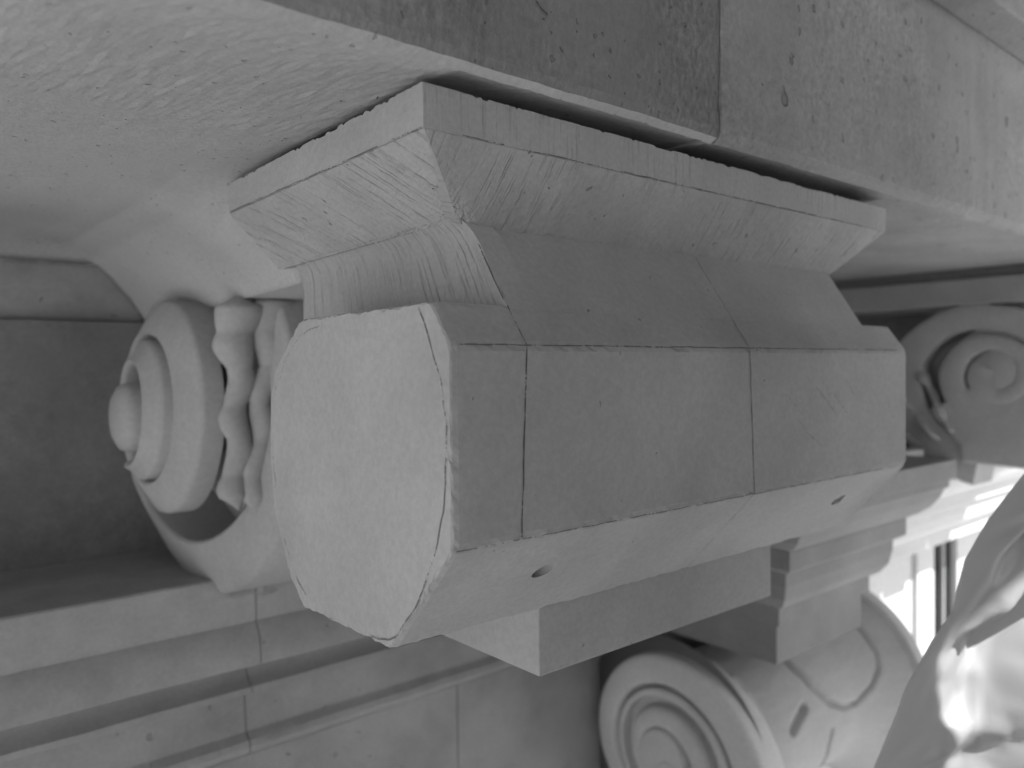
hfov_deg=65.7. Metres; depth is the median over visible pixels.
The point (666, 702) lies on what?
ionic capital
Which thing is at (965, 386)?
scroll bracket
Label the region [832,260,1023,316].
beam
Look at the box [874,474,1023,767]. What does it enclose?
plastic sheet
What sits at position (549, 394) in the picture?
unfinished capital
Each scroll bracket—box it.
[109,296,303,592]
[900,303,1023,485]
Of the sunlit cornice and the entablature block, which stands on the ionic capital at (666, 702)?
the entablature block
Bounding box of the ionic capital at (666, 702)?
[599,591,922,767]
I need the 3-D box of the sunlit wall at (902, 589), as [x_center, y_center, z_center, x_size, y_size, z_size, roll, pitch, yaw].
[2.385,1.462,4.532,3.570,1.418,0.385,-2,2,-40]
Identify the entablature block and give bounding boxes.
[670,455,955,664]
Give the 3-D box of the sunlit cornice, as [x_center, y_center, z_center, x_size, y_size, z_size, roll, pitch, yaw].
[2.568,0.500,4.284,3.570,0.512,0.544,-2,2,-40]
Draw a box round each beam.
[0,259,143,322]
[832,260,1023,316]
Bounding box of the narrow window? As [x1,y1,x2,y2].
[934,540,950,635]
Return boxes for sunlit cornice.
[889,447,1023,562]
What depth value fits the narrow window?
4.28 m
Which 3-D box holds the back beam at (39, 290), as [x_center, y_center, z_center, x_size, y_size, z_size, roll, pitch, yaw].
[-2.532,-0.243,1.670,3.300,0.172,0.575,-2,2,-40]
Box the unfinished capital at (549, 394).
[229,82,905,675]
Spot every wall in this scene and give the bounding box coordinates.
[0,319,167,572]
[207,631,707,767]
[822,529,981,767]
[857,313,934,446]
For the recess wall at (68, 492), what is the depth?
2.29 m
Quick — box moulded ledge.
[0,548,513,767]
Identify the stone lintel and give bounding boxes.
[0,0,1023,321]
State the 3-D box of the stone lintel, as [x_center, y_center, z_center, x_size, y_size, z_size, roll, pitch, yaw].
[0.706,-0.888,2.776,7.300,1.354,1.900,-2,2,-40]
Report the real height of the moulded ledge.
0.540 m
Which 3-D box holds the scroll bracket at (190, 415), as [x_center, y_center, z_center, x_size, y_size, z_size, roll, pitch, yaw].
[-0.713,0.093,2.482,1.089,0.922,1.290,-2,2,-40]
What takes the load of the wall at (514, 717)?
on the ground
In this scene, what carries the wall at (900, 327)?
on the sunlit cornice

